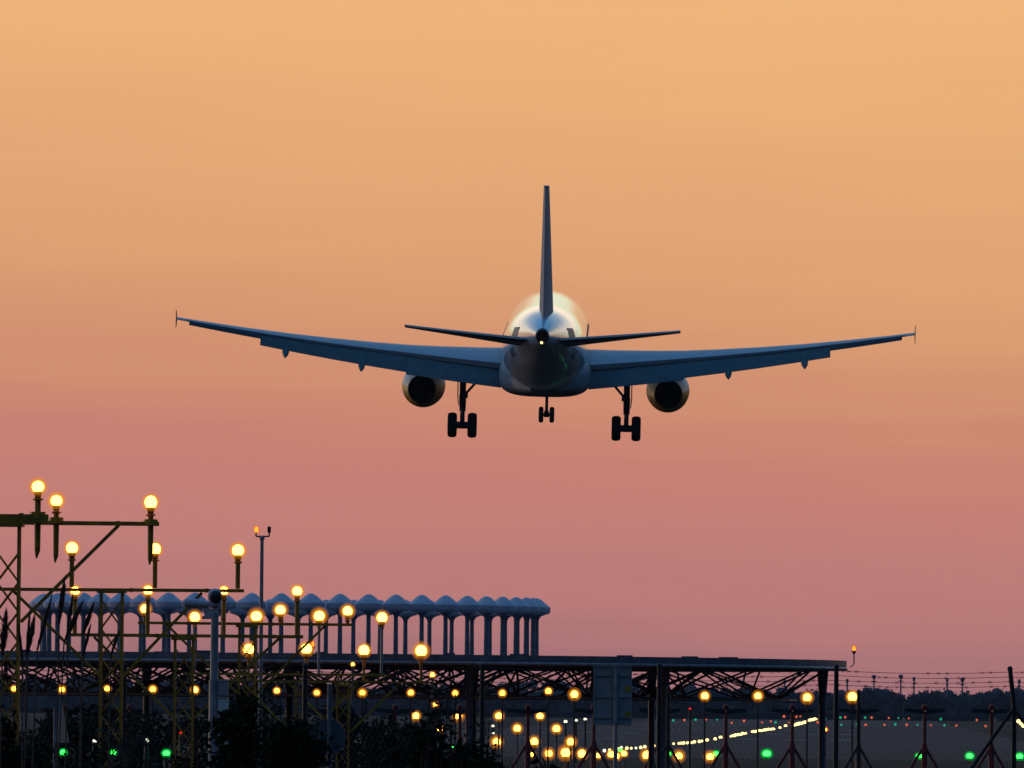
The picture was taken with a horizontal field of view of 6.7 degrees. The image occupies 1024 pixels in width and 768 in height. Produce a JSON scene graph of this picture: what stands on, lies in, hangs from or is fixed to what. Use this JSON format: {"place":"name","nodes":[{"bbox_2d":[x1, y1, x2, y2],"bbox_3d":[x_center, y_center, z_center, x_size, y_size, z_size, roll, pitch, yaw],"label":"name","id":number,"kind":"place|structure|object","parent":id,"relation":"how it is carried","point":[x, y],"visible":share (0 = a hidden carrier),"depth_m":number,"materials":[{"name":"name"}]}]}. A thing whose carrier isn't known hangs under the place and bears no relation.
{"place":"outdoors","nodes":[
{"label":"outdoors","id":0,"kind":"place"},
{"bbox_2d":[0,513,48,523],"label":"light tower","id":1,"kind":"structure","parent":0,"point":[21,518],"depth_m":104.93,"materials":[{"name":"metal"}]},
{"bbox_2d":[30,481,45,557],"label":"approach light","id":2,"kind":"object","parent":1,"relation":"attached to","point":[37,487],"visible":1,"depth_m":104.98,"materials":[{"name":"yellow paint"}]},
{"bbox_2d":[0,521,158,750],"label":"light tower","id":3,"kind":"structure","parent":0,"point":[17,607],"depth_m":114.95,"materials":[{"name":"metal"}]},
{"bbox_2d":[49,495,62,562],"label":"approach light","id":4,"kind":"object","parent":3,"relation":"attached to","point":[56,501],"visible":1,"depth_m":114.97,"materials":[{"name":"yellow paint"}]},
{"bbox_2d":[143,496,157,564],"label":"approach light","id":5,"kind":"object","parent":3,"relation":"attached to","point":[150,503],"visible":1,"depth_m":114.97,"materials":[{"name":"yellow paint"}]},
{"bbox_2d":[0,588,243,767],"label":"light tower","id":6,"kind":"structure","parent":0,"point":[101,591],"depth_m":131.92,"materials":[{"name":"metal"}]},
{"bbox_2d":[66,542,77,586],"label":"approach light","id":7,"kind":"object","parent":6,"relation":"on","point":[71,547],"visible":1,"depth_m":131.95,"materials":[{"name":"yellow paint"}]},
{"bbox_2d":[152,543,160,587],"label":"approach light","id":8,"kind":"object","parent":6,"relation":"on","point":[156,550],"visible":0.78,"depth_m":131.95,"materials":[{"name":"yellow paint"}]},
{"bbox_2d":[232,545,243,588],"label":"approach light","id":9,"kind":"object","parent":6,"relation":"on","point":[237,550],"visible":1,"depth_m":131.95,"materials":[{"name":"yellow paint"}]},
{"bbox_2d":[70,633,302,766],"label":"light tower","id":10,"kind":"structure","parent":0,"point":[176,637],"depth_m":146.89,"materials":[{"name":"metal"}]},
{"bbox_2d":[144,586,151,633],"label":"approach light","id":11,"kind":"object","parent":10,"relation":"on","point":[147,600],"visible":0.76,"depth_m":146.93,"materials":[{"name":"yellow paint"}]},
{"bbox_2d":[221,587,227,633],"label":"approach light","id":12,"kind":"object","parent":10,"relation":"on","point":[223,625],"visible":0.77,"depth_m":146.93,"materials":[{"name":"yellow paint"}]},
{"bbox_2d":[293,587,301,634],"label":"approach light","id":13,"kind":"object","parent":10,"relation":"on","point":[297,591],"visible":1,"depth_m":146.92,"materials":[{"name":"yellow paint"}]},
{"bbox_2d":[138,621,352,753],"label":"light tower","id":14,"kind":"structure","parent":0,"point":[239,625],"depth_m":160.89,"materials":[{"name":"metal"}]},
{"bbox_2d":[184,672,389,767],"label":"light tower","id":15,"kind":"structure","parent":0,"point":[296,686],"depth_m":174.85,"materials":[{"name":"metal"}]},
{"bbox_2d":[314,611,323,672],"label":"approach light","id":16,"kind":"object","parent":15,"relation":"on","point":[319,616],"visible":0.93,"depth_m":174.89,"materials":[{"name":"glass"}]},
{"bbox_2d":[377,613,386,672],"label":"approach light","id":17,"kind":"object","parent":15,"relation":"attached to","point":[381,618],"visible":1,"depth_m":174.90,"materials":[{"name":"metal"}]},
{"bbox_2d":[260,681,433,767],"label":"light tower","id":18,"kind":"structure","parent":0,"point":[398,683],"depth_m":189.84,"materials":[{"name":"metal"}]},
{"bbox_2d":[416,645,426,681],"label":"approach light","id":19,"kind":"object","parent":18,"relation":"on","point":[421,650],"visible":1,"depth_m":189.85,"materials":[{"name":"yellow paint"}]},
{"bbox_2d":[0,713,1023,767],"bbox_3d":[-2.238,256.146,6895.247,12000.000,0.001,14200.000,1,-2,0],"label":"ground","id":20,"kind":"structure","parent":0,"point":[745,762],"depth_m":462.40,"materials":[{"name":"green plant"}]},
{"bbox_2d":[0,608,9,767],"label":"reed","id":21,"kind":"object","parent":20,"relation":"on","point":[4,633],"visible":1,"depth_m":73.43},
{"bbox_2d":[18,623,22,767],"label":"reed","id":22,"kind":"object","parent":20,"relation":"on","point":[20,642],"visible":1,"depth_m":69.86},
{"bbox_2d":[24,607,30,767],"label":"reed","id":23,"kind":"object","parent":20,"relation":"on","point":[27,637],"visible":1,"depth_m":71.69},
{"bbox_2d":[25,612,35,767],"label":"reed","id":24,"kind":"object","parent":20,"relation":"on","point":[32,630],"visible":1,"depth_m":71.81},
{"bbox_2d":[0,701,67,767],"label":"shrub","id":25,"kind":"object","parent":20,"relation":"on","point":[11,759],"visible":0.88,"depth_m":99.58,"materials":[{"name":"green plant"}]},
{"bbox_2d":[32,594,52,767],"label":"reed","id":26,"kind":"object","parent":20,"relation":"on","point":[45,619],"visible":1,"depth_m":71.64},
{"bbox_2d":[3,703,86,767],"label":"shrub","id":27,"kind":"object","parent":20,"relation":"on","point":[72,725],"visible":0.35,"depth_m":202.33,"materials":[{"name":"green plant"}]},
{"bbox_2d":[55,576,65,767],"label":"reed","id":28,"kind":"object","parent":20,"relation":"on","point":[61,599],"visible":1,"depth_m":70.42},
{"bbox_2d":[53,699,68,767],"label":"triangle sign","id":29,"kind":"object","parent":20,"relation":"on","point":[62,734],"visible":0.75,"depth_m":107.89,"materials":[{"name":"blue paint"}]},
{"bbox_2d":[26,722,111,767],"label":"shrub","id":30,"kind":"object","parent":20,"relation":"on","point":[75,739],"visible":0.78,"depth_m":113.90,"materials":[{"name":"green plant"}]},
{"bbox_2d":[65,593,73,767],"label":"reed","id":31,"kind":"object","parent":20,"relation":"on","point":[70,609],"visible":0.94,"depth_m":72.39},
{"bbox_2d":[57,598,84,767],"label":"reed","id":32,"kind":"object","parent":20,"relation":"on","point":[73,620],"visible":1,"depth_m":69.16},
{"bbox_2d":[80,621,91,767],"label":"reed","id":33,"kind":"object","parent":20,"relation":"on","point":[87,639],"visible":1,"depth_m":69.30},
{"bbox_2d":[78,602,94,767],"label":"reed","id":34,"kind":"object","parent":20,"relation":"on","point":[88,618],"visible":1,"depth_m":71.15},
{"bbox_2d":[71,700,150,767],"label":"shrub","id":35,"kind":"object","parent":20,"relation":"on","point":[94,707],"visible":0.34,"depth_m":202.18,"materials":[{"name":"green plant"}]},
{"bbox_2d":[108,630,119,767],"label":"reed","id":36,"kind":"object","parent":20,"relation":"on","point":[114,643],"visible":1,"depth_m":72.16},
{"bbox_2d":[86,704,159,767],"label":"shrub","id":37,"kind":"object","parent":20,"relation":"on","point":[121,747],"visible":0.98,"depth_m":103.86,"materials":[{"name":"green plant"}]},
{"bbox_2d":[114,704,208,767],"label":"shrub","id":38,"kind":"object","parent":20,"relation":"on","point":[150,730],"visible":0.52,"depth_m":202.83,"materials":[{"name":"green plant"}]},
{"bbox_2d":[151,740,206,767],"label":"shrub","id":39,"kind":"object","parent":20,"relation":"on","point":[187,761],"visible":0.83,"depth_m":115.94,"materials":[{"name":"green plant"}]},
{"bbox_2d":[182,588,228,767],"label":"camera pole","id":40,"kind":"object","parent":20,"relation":"on","point":[217,687],"visible":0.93,"depth_m":111.90,"materials":[{"name":"metal"}]},
{"bbox_2d":[192,685,268,767],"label":"shrub","id":41,"kind":"object","parent":20,"relation":"on","point":[240,751],"visible":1,"depth_m":103.67,"materials":[{"name":"green plant"}]},
{"bbox_2d":[199,692,283,767],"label":"shrub","id":42,"kind":"object","parent":20,"relation":"on","point":[279,710],"visible":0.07,"depth_m":202.64,"materials":[{"name":"green plant"}]},
{"bbox_2d":[254,526,270,743],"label":"wind mast","id":43,"kind":"object","parent":20,"relation":"on","point":[261,538],"visible":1,"depth_m":199.92,"materials":[{"name":"metal"}]},
{"bbox_2d":[253,708,339,767],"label":"shrub","id":44,"kind":"object","parent":20,"relation":"on","point":[286,745],"visible":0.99,"depth_m":105.59,"materials":[{"name":"green plant"}]},
{"bbox_2d":[263,698,354,767],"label":"shrub","id":45,"kind":"object","parent":20,"relation":"on","point":[339,712],"visible":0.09,"depth_m":202.61,"materials":[{"name":"green plant"}]},
{"bbox_2d":[310,684,345,767],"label":"road sign","id":46,"kind":"object","parent":20,"relation":"on","point":[329,726],"visible":0.76,"depth_m":133.93,"materials":[{"name":"metal"}]},
{"bbox_2d":[321,700,404,767],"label":"shrub","id":47,"kind":"object","parent":20,"relation":"on","point":[355,748],"visible":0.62,"depth_m":202.43,"materials":[{"name":"green plant"}]},
{"bbox_2d":[366,719,422,767],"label":"shrub","id":48,"kind":"object","parent":20,"relation":"on","point":[413,731],"visible":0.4,"depth_m":203.68,"materials":[{"name":"green plant"}]},
{"bbox_2d":[374,704,414,738],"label":"antenna mast","id":49,"kind":"object","parent":20,"relation":"on","point":[394,710],"visible":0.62,"depth_m":261.77,"materials":[{"name":"metal"}]},
{"bbox_2d":[376,708,450,767],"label":"shrub","id":50,"kind":"object","parent":20,"relation":"on","point":[396,756],"visible":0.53,"depth_m":102.82,"materials":[{"name":"green plant"}]},
{"bbox_2d":[386,681,459,767],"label":"shrub","id":51,"kind":"object","parent":20,"relation":"on","point":[431,757],"visible":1,"depth_m":100.84,"materials":[{"name":"green plant"}]},
{"bbox_2d":[0,649,847,767],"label":"antenna platform","id":52,"kind":"structure","parent":20,"relation":"on","point":[408,663],"depth_m":218.02,"materials":[{"name":"blue paint"}]},
{"bbox_2d":[30,594,45,650],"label":"mushroom antenna","id":53,"kind":"object","parent":52,"relation":"on","point":[43,613],"visible":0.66,"depth_m":225.80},
{"bbox_2d":[35,594,52,650],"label":"mushroom antenna","id":54,"kind":"object","parent":52,"relation":"on","point":[48,641],"visible":0.47,"depth_m":225.09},
{"bbox_2d":[44,593,59,650],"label":"mushroom antenna","id":55,"kind":"object","parent":52,"relation":"on","point":[55,598],"visible":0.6,"depth_m":224.37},
{"bbox_2d":[55,593,72,650],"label":"mushroom antenna","id":56,"kind":"object","parent":52,"relation":"on","point":[67,599],"visible":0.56,"depth_m":223.66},
{"bbox_2d":[77,593,91,650],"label":"mushroom antenna","id":57,"kind":"object","parent":52,"relation":"on","point":[84,608],"visible":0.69,"depth_m":223.08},
{"bbox_2d":[87,593,110,650],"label":"mushroom antenna","id":58,"kind":"object","parent":52,"relation":"on","point":[95,598],"visible":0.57,"depth_m":222.41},
{"bbox_2d":[107,593,131,651],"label":"mushroom antenna","id":59,"kind":"object","parent":52,"relation":"on","point":[113,602],"visible":0.57,"depth_m":221.90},
{"bbox_2d":[130,592,155,651],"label":"mushroom antenna","id":60,"kind":"object","parent":52,"relation":"on","point":[137,602],"visible":0.49,"depth_m":221.50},
{"bbox_2d":[153,608,177,651],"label":"mushroom antenna","id":61,"kind":"object","parent":52,"relation":"on","point":[161,613],"visible":0.37,"depth_m":232.20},
{"bbox_2d":[155,592,181,651],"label":"mushroom antenna","id":62,"kind":"object","parent":52,"relation":"on","point":[168,603],"visible":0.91,"depth_m":221.10,"materials":[{"name":"metal"}]},
{"bbox_2d":[209,594,236,651],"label":"mushroom antenna","id":63,"kind":"object","parent":52,"relation":"on","point":[231,603],"visible":0.3,"depth_m":220.62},
{"bbox_2d":[229,599,248,652],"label":"mushroom antenna","id":64,"kind":"object","parent":52,"relation":"on","point":[242,614],"visible":0.41,"depth_m":233.05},
{"bbox_2d":[238,593,265,652],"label":"mushroom antenna","id":65,"kind":"object","parent":52,"relation":"on","point":[249,602],"visible":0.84,"depth_m":220.45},
{"bbox_2d":[257,599,276,652],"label":"mushroom antenna","id":66,"kind":"object","parent":52,"relation":"on","point":[270,614],"visible":0.47,"depth_m":233.17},
{"bbox_2d":[267,593,294,652],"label":"mushroom antenna","id":67,"kind":"object","parent":52,"relation":"on","point":[286,602],"visible":0.63,"depth_m":220.39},
{"bbox_2d":[285,599,307,651],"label":"mushroom antenna","id":68,"kind":"object","parent":52,"relation":"on","point":[291,612],"visible":0.31,"depth_m":233.16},
{"bbox_2d":[299,593,324,652],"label":"mushroom antenna","id":69,"kind":"object","parent":52,"relation":"on","point":[310,604],"visible":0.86,"depth_m":220.42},
{"bbox_2d":[314,600,336,652],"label":"mushroom antenna","id":70,"kind":"object","parent":52,"relation":"on","point":[328,613],"visible":0.53,"depth_m":233.16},
{"bbox_2d":[326,594,353,652],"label":"mushroom antenna","id":71,"kind":"object","parent":52,"relation":"on","point":[338,603],"visible":0.8,"depth_m":220.58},
{"bbox_2d":[343,600,365,653],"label":"mushroom antenna","id":72,"kind":"object","parent":52,"relation":"on","point":[355,614],"visible":0.46,"depth_m":233.03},
{"bbox_2d":[355,594,382,653],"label":"mushroom antenna","id":73,"kind":"object","parent":52,"relation":"on","point":[368,605],"visible":0.92,"depth_m":220.79,"materials":[{"name":"metal"}]},
{"bbox_2d":[382,594,409,653],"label":"mushroom antenna","id":74,"kind":"object","parent":52,"relation":"on","point":[395,605],"visible":0.93,"depth_m":221.07,"materials":[{"name":"metal"}]},
{"bbox_2d":[399,600,416,653],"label":"mushroom antenna","id":75,"kind":"object","parent":52,"relation":"on","point":[405,616],"visible":0.38,"depth_m":232.52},
{"bbox_2d":[409,595,435,645],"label":"mushroom antenna","id":76,"kind":"object","parent":52,"relation":"on","point":[421,605],"visible":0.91,"depth_m":221.42,"materials":[{"name":"metal"}]},
{"bbox_2d":[416,600,438,653],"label":"mushroom antenna","id":77,"kind":"object","parent":52,"relation":"on","point":[429,616],"visible":0.38,"depth_m":232.14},
{"bbox_2d":[434,595,459,653],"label":"mushroom antenna","id":78,"kind":"object","parent":52,"relation":"on","point":[446,605],"visible":0.89,"depth_m":221.88,"materials":[{"name":"metal"}]},
{"bbox_2d":[438,612,461,652],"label":"mushroom antenna","id":79,"kind":"object","parent":52,"relation":"on","point":[452,616],"visible":0.35,"depth_m":231.70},
{"bbox_2d":[456,596,480,654],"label":"mushroom antenna","id":80,"kind":"object","parent":52,"relation":"on","point":[469,605],"visible":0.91,"depth_m":222.38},
{"bbox_2d":[459,612,480,654],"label":"mushroom antenna","id":81,"kind":"object","parent":52,"relation":"on","point":[473,616],"visible":0.29,"depth_m":231.19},
{"bbox_2d":[476,612,496,654],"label":"mushroom antenna","id":82,"kind":"object","parent":52,"relation":"on","point":[491,616],"visible":0.21,"depth_m":230.62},
{"bbox_2d":[477,596,499,654],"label":"mushroom antenna","id":83,"kind":"object","parent":52,"relation":"on","point":[489,606],"visible":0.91,"depth_m":222.96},
{"bbox_2d":[495,597,516,654],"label":"mushroom antenna","id":84,"kind":"object","parent":52,"relation":"on","point":[507,606],"visible":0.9,"depth_m":223.60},
{"bbox_2d":[510,597,529,653],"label":"mushroom antenna","id":85,"kind":"object","parent":52,"relation":"on","point":[523,607],"visible":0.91,"depth_m":224.27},
{"bbox_2d":[522,597,539,653],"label":"mushroom antenna","id":86,"kind":"object","parent":52,"relation":"on","point":[534,607],"visible":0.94,"depth_m":224.97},
{"bbox_2d":[530,598,546,654],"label":"mushroom antenna","id":87,"kind":"object","parent":52,"relation":"on","point":[543,608],"visible":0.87,"depth_m":225.69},
{"bbox_2d":[535,598,549,655],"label":"mushroom antenna","id":88,"kind":"object","parent":52,"relation":"on","point":[537,631],"visible":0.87,"depth_m":226.43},
{"bbox_2d":[439,704,478,755],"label":"antenna mast","id":89,"kind":"object","parent":20,"relation":"on","point":[460,710],"visible":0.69,"depth_m":261.77,"materials":[{"name":"metal"}]},
{"bbox_2d":[426,715,514,767],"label":"shrub","id":90,"kind":"object","parent":20,"relation":"on","point":[465,757],"visible":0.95,"depth_m":101.75,"materials":[{"name":"green plant"}]},
{"bbox_2d":[0,681,1023,721],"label":"treeline","id":91,"kind":"object","parent":20,"relation":"on","point":[891,704],"visible":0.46,"depth_m":2395.08,"materials":[{"name":"plant"}]},
{"bbox_2d":[0,672,1023,711],"bbox_3d":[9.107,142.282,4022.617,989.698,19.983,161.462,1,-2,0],"label":"distant woods","id":92,"kind":"object","parent":20,"relation":"on","point":[692,687],"visible":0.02,"depth_m":4002.17,"materials":[{"name":"plant"}]},
{"bbox_2d":[3,663,1023,767],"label":"security fence","id":93,"kind":"object","parent":20,"relation":"on","point":[1014,712],"visible":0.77,"depth_m":139.88,"materials":[{"name":"metal"}]},
{"bbox_2d":[507,704,546,767],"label":"antenna mast","id":94,"kind":"object","parent":20,"relation":"on","point":[527,710],"visible":0.94,"depth_m":261.77,"materials":[{"name":"metal"}]},
{"bbox_2d":[40,718,1023,760],"bbox_3d":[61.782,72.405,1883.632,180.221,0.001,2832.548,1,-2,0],"label":"runway","id":95,"kind":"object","parent":20,"relation":"on","point":[908,743],"depth_m":764.33,"materials":[{"name":"asphalt"}]},
{"bbox_2d":[506,722,864,740],"bbox_3d":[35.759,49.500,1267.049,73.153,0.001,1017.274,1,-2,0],"label":"runway marking","id":96,"kind":"object","parent":95,"relation":"on","point":[723,722],"visible":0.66,"depth_m":941.53,"materials":[{"name":"white paint"}]},
{"bbox_2d":[546,688,550,767],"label":"row light","id":97,"kind":"object","parent":20,"relation":"on","point":[548,691],"visible":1,"depth_m":208.82,"materials":[{"name":"black paint"}]},
{"bbox_2d":[571,691,577,767],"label":"row light","id":98,"kind":"object","parent":20,"relation":"on","point":[574,694],"visible":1,"depth_m":208.82,"materials":[{"name":"black paint"}]},
{"bbox_2d":[575,704,608,767],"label":"antenna mast","id":99,"kind":"object","parent":20,"relation":"on","point":[593,741],"visible":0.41,"depth_m":261.77,"materials":[{"name":"metal"}]},
{"bbox_2d":[593,666,631,767],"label":"sign board","id":100,"kind":"object","parent":20,"relation":"on","point":[612,695],"visible":1,"depth_m":134.94,"materials":[{"name":"metal"}]},
{"bbox_2d":[653,686,682,767],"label":"braced post","id":101,"kind":"object","parent":20,"relation":"on","point":[669,749],"visible":0.94,"depth_m":204.80,"materials":[{"name":"metal"}]},
{"bbox_2d":[706,704,745,767],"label":"antenna mast","id":102,"kind":"object","parent":20,"relation":"on","point":[725,710],"visible":0.98,"depth_m":261.77,"materials":[{"name":"metal"}]},
{"bbox_2d":[771,704,812,767],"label":"antenna mast","id":103,"kind":"object","parent":20,"relation":"on","point":[792,711],"visible":0.98,"depth_m":261.77,"materials":[{"name":"metal"}]},
{"bbox_2d":[803,694,810,767],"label":"row light","id":104,"kind":"object","parent":20,"relation":"on","point":[807,698],"visible":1,"depth_m":208.82,"materials":[{"name":"black paint"}]},
{"bbox_2d":[848,692,856,767],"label":"row light","id":105,"kind":"object","parent":20,"relation":"on","point":[852,696],"visible":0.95,"depth_m":208.82,"materials":[{"name":"black paint"}]},
{"bbox_2d":[844,689,871,767],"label":"braced post","id":106,"kind":"object","parent":20,"relation":"on","point":[858,748],"visible":0.98,"depth_m":204.81,"materials":[{"name":"metal"}]},
{"bbox_2d":[839,705,878,767],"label":"antenna mast","id":107,"kind":"object","parent":20,"relation":"on","point":[864,711],"visible":0.21,"depth_m":261.78,"materials":[{"name":"metal"}]},
{"bbox_2d":[904,704,944,767],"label":"antenna mast","id":108,"kind":"object","parent":20,"relation":"on","point":[924,711],"visible":1,"depth_m":261.77,"materials":[{"name":"metal"}]},
{"bbox_2d":[971,704,1011,767],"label":"antenna mast","id":109,"kind":"object","parent":20,"relation":"on","point":[991,710],"visible":0.94,"depth_m":261.77,"materials":[{"name":"metal"}]},
{"bbox_2d":[0,0,1023,699],"label":"sky","id":110,"kind":"structure","parent":0,"point":[724,174],"materials":[{"name":"orange"}]},
{"bbox_2d":[176,185,915,440],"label":"airliner","id":111,"kind":"object","parent":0,"point":[545,339],"visible":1,"depth_m":408.25,"materials":[{"name":"metal"}]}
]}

